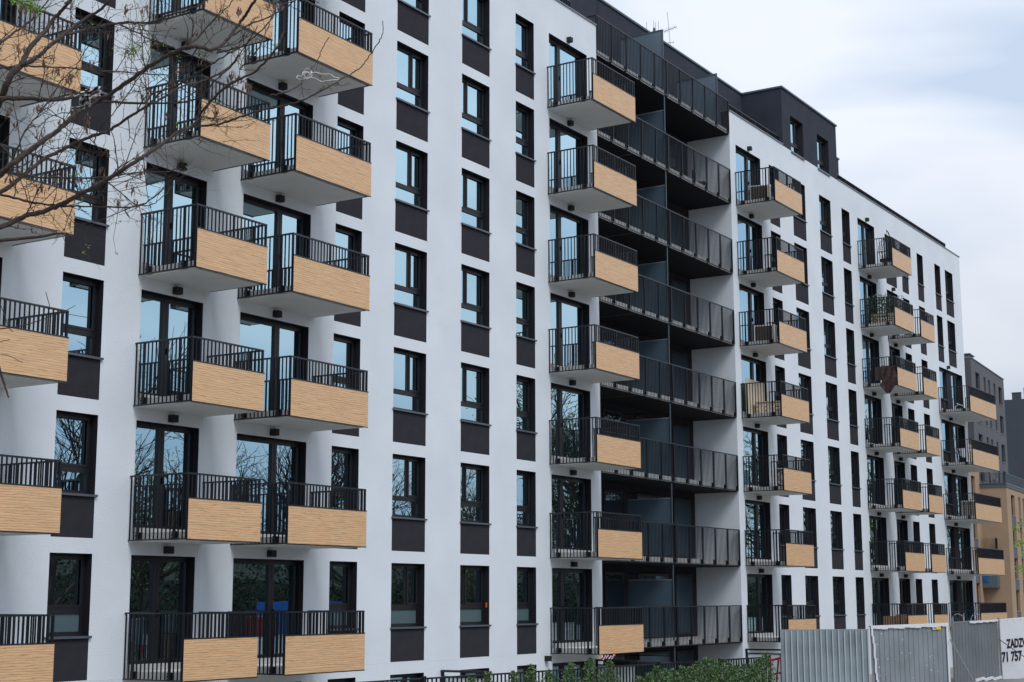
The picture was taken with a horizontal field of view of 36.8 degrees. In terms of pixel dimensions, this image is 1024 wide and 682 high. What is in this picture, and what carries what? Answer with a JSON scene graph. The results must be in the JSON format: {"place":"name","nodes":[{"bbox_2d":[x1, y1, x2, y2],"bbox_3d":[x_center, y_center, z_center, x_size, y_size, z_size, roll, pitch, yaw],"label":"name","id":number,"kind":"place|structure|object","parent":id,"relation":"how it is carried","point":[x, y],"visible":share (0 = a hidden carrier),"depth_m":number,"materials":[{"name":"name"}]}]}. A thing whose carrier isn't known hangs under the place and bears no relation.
{"place":"outdoors","nodes":[
{"label":"outdoors","id":0,"kind":"place"},
{"bbox_2d":[0,0,1006,681],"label":"apartment building","id":1,"kind":"structure","parent":0,"point":[422,342],"depth_m":44.33,"materials":[{"name":"white paint"}]},
{"bbox_2d":[44,553,91,681],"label":"window","id":2,"kind":"structure","parent":1,"relation":"in","point":[66,570],"depth_m":31.48,"materials":[{"name":"black"}]},
{"bbox_2d":[50,411,97,537],"bbox_3d":[-9.128,2.770,31.843,0.324,2.577,1.210,-6,-11,32],"label":"window","id":3,"kind":"structure","parent":1,"relation":"in","point":[73,431],"depth_m":31.97,"materials":[{"name":"black"}]},
{"bbox_2d":[57,274,103,399],"bbox_3d":[-9.134,-0.090,32.322,0.324,2.576,1.210,-6,-11,32],"label":"window","id":4,"kind":"structure","parent":1,"relation":"in","point":[83,368],"depth_m":32.45,"materials":[{"name":"black"}]},
{"bbox_2d":[64,141,108,265],"bbox_3d":[-9.139,-2.950,32.800,0.324,2.576,1.210,-6,-11,32],"label":"window","id":5,"kind":"structure","parent":1,"relation":"in","point":[96,250],"depth_m":32.90,"materials":[{"name":"black"}]},
{"bbox_2d":[70,11,114,135],"bbox_3d":[-9.144,-5.810,33.279,0.324,2.576,1.210,-6,-11,32],"label":"window","id":6,"kind":"structure","parent":1,"relation":"in","point":[100,77],"depth_m":33.46,"materials":[{"name":"black"}]},
{"bbox_2d":[127,555,188,670],"bbox_3d":[-7.736,5.929,33.586,0.310,2.437,1.937,-6,-11,32],"label":"balcony door","id":7,"kind":"structure","parent":1,"relation":"in","point":[158,584],"depth_m":33.68,"materials":[{"name":"black"}]},
{"bbox_2d":[132,422,192,532],"bbox_3d":[-7.741,3.068,34.065,0.310,2.437,1.937,-6,-11,32],"label":"balcony door","id":8,"kind":"structure","parent":1,"relation":"in","point":[159,449],"depth_m":34.17,"materials":[{"name":"black"}]},
{"bbox_2d":[137,292,196,398],"bbox_3d":[-7.747,0.208,34.543,0.310,2.437,1.937,-6,-11,32],"label":"balcony door","id":9,"kind":"structure","parent":1,"relation":"in","point":[162,317],"depth_m":34.64,"materials":[{"name":"black"}]},
{"bbox_2d":[142,165,200,267],"bbox_3d":[-7.752,-2.652,35.022,0.310,2.437,1.937,-6,-11,32],"label":"balcony door","id":10,"kind":"structure","parent":1,"relation":"in","point":[178,195],"depth_m":35.13,"materials":[{"name":"black"}]},
{"bbox_2d":[147,43,203,141],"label":"balcony door","id":11,"kind":"structure","parent":1,"relation":"in","point":[185,60],"depth_m":35.52,"materials":[{"name":"black"}]},
{"bbox_2d":[232,558,297,663],"bbox_3d":[-5.877,6.414,36.506,0.310,2.437,2.527,-6,-11,32],"label":"balcony door","id":12,"kind":"structure","parent":1,"relation":"in","point":[258,584],"depth_m":36.71,"materials":[{"name":"black"}]},
{"bbox_2d":[236,435,299,536],"bbox_3d":[-5.882,3.554,36.984,0.310,2.437,2.527,-6,-11,32],"label":"balcony door","id":13,"kind":"structure","parent":1,"relation":"in","point":[267,460],"depth_m":37.21,"materials":[{"name":"black"}]},
{"bbox_2d":[239,314,301,410],"bbox_3d":[-5.960,0.638,37.518,0.140,2.308,2.527,-6,-11,32],"label":"balcony door","id":14,"kind":"structure","parent":1,"relation":"in","point":[276,339],"depth_m":37.72,"materials":[{"name":"black"}]},
{"bbox_2d":[241,197,304,291],"bbox_3d":[-5.893,-2.167,37.942,0.310,2.437,2.527,-6,-11,32],"label":"balcony door","id":15,"kind":"structure","parent":1,"relation":"in","point":[278,221],"depth_m":38.21,"materials":[{"name":"black"}]},
{"bbox_2d":[244,83,306,173],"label":"balcony door","id":16,"kind":"structure","parent":1,"relation":"in","point":[278,100],"depth_m":38.68,"materials":[{"name":"black"}]},
{"bbox_2d":[247,0,308,57],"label":"balcony door","id":17,"kind":"structure","parent":1,"relation":"in","point":[292,10],"depth_m":39.22,"materials":[{"name":"black"}]},
{"bbox_2d":[329,561,350,633],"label":"window","id":18,"kind":"structure","parent":1,"relation":"in","point":[340,572],"depth_m":39.12,"materials":[{"name":"black"}]},
{"bbox_2d":[331,447,356,548],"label":"window","id":19,"kind":"structure","parent":1,"relation":"in","point":[342,459],"depth_m":39.62,"materials":[{"name":"black"}]},
{"bbox_2d":[332,335,358,436],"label":"window","id":20,"kind":"structure","parent":1,"relation":"in","point":[343,348],"depth_m":40.03,"materials":[{"name":"black"}]},
{"bbox_2d":[334,226,360,326],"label":"window","id":21,"kind":"structure","parent":1,"relation":"in","point":[345,238],"depth_m":40.44,"materials":[{"name":"black"}]},
{"bbox_2d":[336,119,361,219],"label":"window","id":22,"kind":"structure","parent":1,"relation":"in","point":[353,208],"depth_m":40.85,"materials":[{"name":"black"}]},
{"bbox_2d":[338,15,363,114],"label":"window","id":23,"kind":"structure","parent":1,"relation":"in","point":[353,100],"depth_m":41.25,"materials":[{"name":"black"}]},
{"bbox_2d":[390,563,426,661],"bbox_3d":[-2.876,7.261,41.176,0.324,2.576,1.600,-6,-11,32],"label":"window","id":24,"kind":"structure","parent":1,"relation":"in","point":[407,638],"depth_m":41.27,"materials":[{"name":"black"}]},
{"bbox_2d":[391,455,426,551],"bbox_3d":[-2.881,4.400,41.655,0.324,2.577,1.600,-6,-11,32],"label":"window","id":25,"kind":"structure","parent":1,"relation":"in","point":[408,530],"depth_m":41.76,"materials":[{"name":"black"}]},
{"bbox_2d":[392,349,427,445],"bbox_3d":[-2.887,1.540,42.133,0.324,2.577,1.600,-6,-11,32],"label":"window","id":26,"kind":"structure","parent":1,"relation":"in","point":[409,424],"depth_m":42.23,"materials":[{"name":"black"}]},
{"bbox_2d":[393,245,428,342],"bbox_3d":[-2.892,-1.320,42.612,0.324,2.576,1.600,-6,-11,32],"label":"window","id":27,"kind":"structure","parent":1,"relation":"in","point":[409,318],"depth_m":42.71,"materials":[{"name":"black"}]},
{"bbox_2d":[395,144,429,240],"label":"window","id":28,"kind":"structure","parent":1,"relation":"in","point":[410,217],"depth_m":43.19,"materials":[{"name":"black"}]},
{"bbox_2d":[396,45,429,141],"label":"window","id":29,"kind":"structure","parent":1,"relation":"in","point":[411,119],"depth_m":43.67,"materials":[{"name":"black"}]},
{"bbox_2d":[397,0,430,44],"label":"window","id":30,"kind":"structure","parent":1,"relation":"in","point":[412,21],"depth_m":43.92,"materials":[{"name":"black"}]},
{"bbox_2d":[460,565,491,657],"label":"window","id":31,"kind":"structure","parent":1,"relation":"in","point":[474,636],"depth_m":43.98,"materials":[{"name":"black"}]},
{"bbox_2d":[460,464,491,554],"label":"window","id":32,"kind":"structure","parent":1,"relation":"in","point":[474,533],"depth_m":44.47,"materials":[{"name":"black"}]},
{"bbox_2d":[460,364,491,454],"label":"window","id":33,"kind":"structure","parent":1,"relation":"in","point":[474,432],"depth_m":44.95,"materials":[{"name":"black"}]},
{"bbox_2d":[460,266,491,357],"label":"window","id":34,"kind":"structure","parent":1,"relation":"in","point":[474,335],"depth_m":45.42,"materials":[{"name":"black"}]},
{"bbox_2d":[461,171,491,261],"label":"window","id":35,"kind":"structure","parent":1,"relation":"in","point":[474,239],"depth_m":45.91,"materials":[{"name":"black"}]},
{"bbox_2d":[461,78,491,167],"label":"window","id":36,"kind":"structure","parent":1,"relation":"in","point":[475,147],"depth_m":46.37,"materials":[{"name":"black"}]},
{"bbox_2d":[461,0,491,76],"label":"window","id":37,"kind":"structure","parent":1,"relation":"in","point":[475,54],"depth_m":46.82,"materials":[{"name":"black"}]},
{"bbox_2d":[515,105,535,187],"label":"window","id":38,"kind":"structure","parent":1,"relation":"in","point":[524,164],"depth_m":48.76,"materials":[{"name":"black"}]},
{"bbox_2d":[515,18,535,99],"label":"window","id":39,"kind":"structure","parent":1,"relation":"in","point":[524,76],"depth_m":49.24,"materials":[{"name":"black"}]},
{"bbox_2d":[515,193,536,276],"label":"window","id":40,"kind":"structure","parent":1,"relation":"in","point":[525,255],"depth_m":48.27,"materials":[{"name":"black"}]},
{"bbox_2d":[516,284,536,368],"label":"window","id":41,"kind":"structure","parent":1,"relation":"in","point":[525,346],"depth_m":47.79,"materials":[{"name":"black"}]},
{"bbox_2d":[516,376,537,461],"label":"window","id":42,"kind":"structure","parent":1,"relation":"in","point":[525,437],"depth_m":47.32,"materials":[{"name":"black"}]},
{"bbox_2d":[516,567,538,654],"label":"window","id":43,"kind":"structure","parent":1,"relation":"in","point":[526,630],"depth_m":46.37,"materials":[{"name":"black"}]},
{"bbox_2d":[517,471,537,556],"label":"window","id":44,"kind":"structure","parent":1,"relation":"in","point":[526,534],"depth_m":46.85,"materials":[{"name":"black"}]},
{"bbox_2d":[549,37,581,102],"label":"balcony door","id":45,"kind":"structure","parent":1,"relation":"in","point":[558,53],"depth_m":51.63,"materials":[{"name":"black"}]},
{"bbox_2d":[549,121,582,189],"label":"balcony door","id":46,"kind":"structure","parent":1,"relation":"in","point":[560,138],"depth_m":51.14,"materials":[{"name":"black"}]},
{"bbox_2d":[550,208,582,277],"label":"balcony door","id":47,"kind":"structure","parent":1,"relation":"in","point":[562,225],"depth_m":50.69,"materials":[{"name":"black"}]},
{"bbox_2d":[550,295,583,367],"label":"balcony door","id":48,"kind":"structure","parent":1,"relation":"in","point":[563,313],"depth_m":50.23,"materials":[{"name":"black"}]},
{"bbox_2d":[551,384,584,458],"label":"balcony door","id":49,"kind":"structure","parent":1,"relation":"in","point":[566,403],"depth_m":49.77,"materials":[{"name":"black"}]},
{"bbox_2d":[553,661,587,681],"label":"balcony door","id":50,"kind":"structure","parent":1,"relation":"in","point":[564,665],"depth_m":48.34,"materials":[{"name":"black"}]},
{"bbox_2d":[551,475,592,552],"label":"balcony door","id":51,"kind":"structure","parent":1,"relation":"in","point":[568,494],"depth_m":49.31,"materials":[{"name":"black"}]},
{"bbox_2d":[552,568,593,647],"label":"balcony door","id":52,"kind":"structure","parent":1,"relation":"in","point":[569,586],"depth_m":48.81,"materials":[{"name":"black"}]},
{"bbox_2d":[605,650,693,681],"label":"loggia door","id":53,"kind":"structure","parent":1,"relation":"in","point":[681,655],"depth_m":57.50,"materials":[{"name":"black"}]},
{"bbox_2d":[736,148,755,201],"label":"balcony door","id":54,"kind":"structure","parent":1,"relation":"in","point":[744,162],"depth_m":64.11,"materials":[{"name":"black"}]},
{"bbox_2d":[737,216,758,271],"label":"balcony door","id":55,"kind":"structure","parent":1,"relation":"in","point":[747,230],"depth_m":63.69,"materials":[{"name":"black"}]},
{"bbox_2d":[739,286,759,341],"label":"balcony door","id":56,"kind":"structure","parent":1,"relation":"in","point":[749,300],"depth_m":63.16,"materials":[{"name":"black"}]},
{"bbox_2d":[741,356,761,413],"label":"balcony door","id":57,"kind":"structure","parent":1,"relation":"in","point":[751,369],"depth_m":62.70,"materials":[{"name":"black"}]},
{"bbox_2d":[743,428,764,487],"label":"balcony door","id":58,"kind":"structure","parent":1,"relation":"in","point":[753,440],"depth_m":62.27,"materials":[{"name":"black"}]},
{"bbox_2d":[745,378,764,413],"bbox_3d":[9.839,2.339,62.143,0.050,1.480,1.810,-6,-11,32],"label":"board screen","id":59,"kind":"object","parent":1,"relation":"on","point":[747,380],"visible":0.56,"depth_m":61.94,"materials":[{"name":"beige"}]},
{"bbox_2d":[745,500,770,561],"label":"balcony door","id":60,"kind":"structure","parent":1,"relation":"in","point":[755,512],"depth_m":61.79,"materials":[{"name":"black"}]},
{"bbox_2d":[747,574,774,636],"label":"balcony door","id":61,"kind":"structure","parent":1,"relation":"in","point":[757,584],"depth_m":61.31,"materials":[{"name":"black"}]},
{"bbox_2d":[754,324,776,340],"bbox_3d":[10.222,-0.252,62.025,0.866,0.750,0.360,-4,-10,20],"label":"air conditioner","id":62,"kind":"object","parent":1,"relation":"on","point":[762,331],"visible":0.49,"depth_m":61.90,"materials":[{"name":"grey"}]},
{"bbox_2d":[781,575,791,628],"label":"window","id":63,"kind":"structure","parent":1,"relation":"in","point":[783,577],"depth_m":63.67,"materials":[{"name":"black"}]},
{"bbox_2d":[790,119,804,159],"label":"window","id":64,"kind":"structure","parent":1,"relation":"in","point":[794,128],"depth_m":69.40,"materials":[{"name":"black"}]},
{"bbox_2d":[792,182,806,241],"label":"window","id":65,"kind":"structure","parent":1,"relation":"in","point":[799,224],"depth_m":68.44,"materials":[{"name":"black"}]},
{"bbox_2d":[796,309,811,368],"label":"window","id":66,"kind":"structure","parent":1,"relation":"in","point":[804,359],"depth_m":67.71,"materials":[{"name":"black"}]},
{"bbox_2d":[798,374,813,434],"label":"window","id":67,"kind":"structure","parent":1,"relation":"in","point":[807,428],"depth_m":67.35,"materials":[{"name":"black"}]},
{"bbox_2d":[801,441,815,500],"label":"window","id":68,"kind":"structure","parent":1,"relation":"in","point":[805,453],"depth_m":66.97,"materials":[{"name":"black"}]},
{"bbox_2d":[803,508,818,567],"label":"window","id":69,"kind":"structure","parent":1,"relation":"in","point":[807,513],"depth_m":66.52,"materials":[{"name":"black"}]},
{"bbox_2d":[805,576,820,628],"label":"window","id":70,"kind":"structure","parent":1,"relation":"in","point":[809,580],"depth_m":66.05,"materials":[{"name":"black"}]},
{"bbox_2d":[819,198,832,254],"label":"window","id":71,"kind":"structure","parent":1,"relation":"in","point":[825,238],"depth_m":71.49,"materials":[{"name":"black"}]},
{"bbox_2d":[821,259,834,315],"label":"window","id":72,"kind":"structure","parent":1,"relation":"in","point":[828,300],"depth_m":71.00,"materials":[{"name":"black"}]},
{"bbox_2d":[823,320,837,377],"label":"window","id":73,"kind":"structure","parent":1,"relation":"in","point":[830,362],"depth_m":70.53,"materials":[{"name":"black"}]},
{"bbox_2d":[826,383,839,440],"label":"window","id":74,"kind":"structure","parent":1,"relation":"in","point":[832,425],"depth_m":70.05,"materials":[{"name":"black"}]},
{"bbox_2d":[828,447,841,504],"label":"window","id":75,"kind":"structure","parent":1,"relation":"in","point":[834,489],"depth_m":69.57,"materials":[{"name":"black"}]},
{"bbox_2d":[830,511,844,569],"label":"window","id":76,"kind":"structure","parent":1,"relation":"in","point":[837,554],"depth_m":69.10,"materials":[{"name":"black"}]},
{"bbox_2d":[833,577,846,628],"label":"window","id":77,"kind":"structure","parent":1,"relation":"in","point":[839,620],"depth_m":68.66,"materials":[{"name":"black"}]},
{"bbox_2d":[841,211,851,263],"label":"window","id":78,"kind":"structure","parent":1,"relation":"in","point":[846,248],"depth_m":73.72,"materials":[{"name":"black"}]},
{"bbox_2d":[844,270,853,323],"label":"window","id":79,"kind":"structure","parent":1,"relation":"in","point":[848,307],"depth_m":73.25,"materials":[{"name":"black"}]},
{"bbox_2d":[846,330,856,383],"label":"window","id":80,"kind":"structure","parent":1,"relation":"in","point":[851,368],"depth_m":72.79,"materials":[{"name":"black"}]},
{"bbox_2d":[848,390,858,444],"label":"window","id":81,"kind":"structure","parent":1,"relation":"in","point":[853,429],"depth_m":72.30,"materials":[{"name":"black"}]},
{"bbox_2d":[851,452,861,507],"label":"window","id":82,"kind":"structure","parent":1,"relation":"in","point":[855,491],"depth_m":71.84,"materials":[{"name":"black"}]},
{"bbox_2d":[853,514,863,569],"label":"window","id":83,"kind":"structure","parent":1,"relation":"in","point":[858,553],"depth_m":71.35,"materials":[{"name":"black"}]},
{"bbox_2d":[855,577,865,628],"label":"window","id":84,"kind":"structure","parent":1,"relation":"in","point":[860,617],"depth_m":70.95,"materials":[{"name":"black"}]},
{"bbox_2d":[857,220,871,265],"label":"balcony door","id":85,"kind":"structure","parent":1,"relation":"in","point":[863,230],"depth_m":76.27,"materials":[{"name":"black"}]},
{"bbox_2d":[860,278,873,324],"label":"balcony door","id":86,"kind":"structure","parent":1,"relation":"in","point":[866,288],"depth_m":75.71,"materials":[{"name":"black"}]},
{"bbox_2d":[862,337,876,383],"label":"balcony door","id":87,"kind":"structure","parent":1,"relation":"in","point":[868,346],"depth_m":75.30,"materials":[{"name":"black"}]},
{"bbox_2d":[864,396,878,444],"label":"balcony door","id":88,"kind":"structure","parent":1,"relation":"in","point":[871,407],"depth_m":74.86,"materials":[{"name":"black"}]},
{"bbox_2d":[867,456,881,505],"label":"balcony door","id":89,"kind":"structure","parent":1,"relation":"in","point":[873,463],"depth_m":74.37,"materials":[{"name":"black"}]},
{"bbox_2d":[872,578,885,624],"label":"balcony door","id":90,"kind":"structure","parent":1,"relation":"in","point":[878,584],"depth_m":73.41,"materials":[{"name":"black"}]},
{"bbox_2d":[869,516,888,567],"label":"balcony door","id":91,"kind":"structure","parent":1,"relation":"in","point":[876,528],"depth_m":73.88,"materials":[{"name":"black"}]},
{"bbox_2d":[875,365,896,392],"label":"brown tarp","id":92,"kind":"object","parent":1,"relation":"hanging from","point":[887,375],"visible":1,"depth_m":72.94,"materials":[{"name":"fabric"}]},
{"bbox_2d":[939,368,959,409],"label":"balcony door","id":93,"kind":"structure","parent":1,"relation":"in","point":[947,379],"depth_m":86.21,"materials":[{"name":"black"}]},
{"bbox_2d":[942,421,962,462],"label":"balcony door","id":94,"kind":"structure","parent":1,"relation":"in","point":[950,431],"depth_m":85.69,"materials":[{"name":"black"}]},
{"bbox_2d":[944,473,964,516],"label":"balcony door","id":95,"kind":"structure","parent":1,"relation":"in","point":[953,483],"depth_m":85.18,"materials":[{"name":"black"}]},
{"bbox_2d":[947,526,970,570],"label":"balcony door","id":96,"kind":"structure","parent":1,"relation":"in","point":[956,537],"depth_m":84.85,"materials":[{"name":"black"}]},
{"bbox_2d":[949,580,970,621],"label":"balcony door","id":97,"kind":"structure","parent":1,"relation":"in","point":[959,589],"depth_m":84.37,"materials":[{"name":"black"}]},
{"bbox_2d":[604,0,1023,399],"label":"sky","id":98,"kind":"structure","parent":0,"point":[924,99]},
{"bbox_2d":[870,647,1023,681],"bbox_3d":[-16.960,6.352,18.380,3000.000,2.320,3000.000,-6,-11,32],"label":"ground","id":99,"kind":"structure","parent":0,"point":[1000,680],"depth_m":38.73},
{"bbox_2d":[0,0,383,397],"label":"bare tree","id":100,"kind":"object","parent":99,"relation":"on","point":[24,62],"visible":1,"depth_m":9.11,"materials":[{"name":"brown plant"}]},
{"bbox_2d":[69,86,101,110],"bbox_3d":[-2.488,-1.406,8.974,0.176,0.194,0.358,3,-10,-15],"label":"plastic bag","id":101,"kind":"object","parent":100,"relation":"in","point":[88,95],"visible":1,"depth_m":8.95,"materials":[{"name":"grey"}]},
{"bbox_2d":[362,655,771,681],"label":"garden fence","id":102,"kind":"object","parent":99,"relation":"on","point":[423,678],"visible":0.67,"depth_m":31.41,"materials":[{"name":"black metal"}]},
{"bbox_2d":[578,657,604,681],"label":"laurel shrub","id":103,"kind":"object","parent":99,"relation":"on","point":[592,668],"visible":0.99,"depth_m":30.51,"materials":[{"name":"green plant"}]},
{"bbox_2d":[595,659,638,681],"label":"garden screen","id":104,"kind":"object","parent":99,"relation":"on","point":[618,660],"visible":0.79,"depth_m":48.87,"materials":[{"name":"black metal"}]},
{"bbox_2d":[634,652,778,681],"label":"hedge","id":105,"kind":"object","parent":99,"relation":"on","point":[715,674],"visible":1,"depth_m":33.99,"materials":[{"name":"green plant"}]},
{"bbox_2d":[745,649,781,681],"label":"garden screen","id":106,"kind":"object","parent":99,"relation":"on","point":[773,655],"visible":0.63,"depth_m":58.74,"materials":[{"name":"metal"}]},
{"bbox_2d":[780,629,869,681],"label":"hoarding panel","id":107,"kind":"object","parent":99,"relation":"on","point":[824,655],"visible":1,"depth_m":35.99,"materials":[{"name":"grey"}]},
{"bbox_2d":[869,623,950,681],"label":"hoarding panel","id":108,"kind":"object","parent":99,"relation":"on","point":[910,653],"visible":1,"depth_m":36.82,"materials":[{"name":"grey"}]},
{"bbox_2d":[950,618,1001,681],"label":"hoarding panel","id":109,"kind":"object","parent":99,"relation":"on","point":[975,653],"visible":1,"depth_m":38.09,"materials":[{"name":"grey"}]},
{"bbox_2d":[964,353,1007,483],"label":"grey apartment building","id":110,"kind":"structure","parent":99,"relation":"on","point":[980,376],"depth_m":163.30,"materials":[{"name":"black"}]},
{"bbox_2d":[969,445,1023,646],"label":"tan apartment building","id":111,"kind":"structure","parent":99,"relation":"on","point":[1008,587],"depth_m":139.92,"materials":[{"name":"beige"}]},
{"bbox_2d":[997,617,1023,678],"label":"site banner","id":112,"kind":"object","parent":99,"relation":"on","point":[1011,641],"visible":0.99,"depth_m":39.07,"materials":[{"name":"plastic"}]},
{"bbox_2d":[1004,388,1023,479],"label":"slate apartment building","id":113,"kind":"structure","parent":0,"point":[1014,412],"depth_m":198.74,"materials":[{"name":"grey"}]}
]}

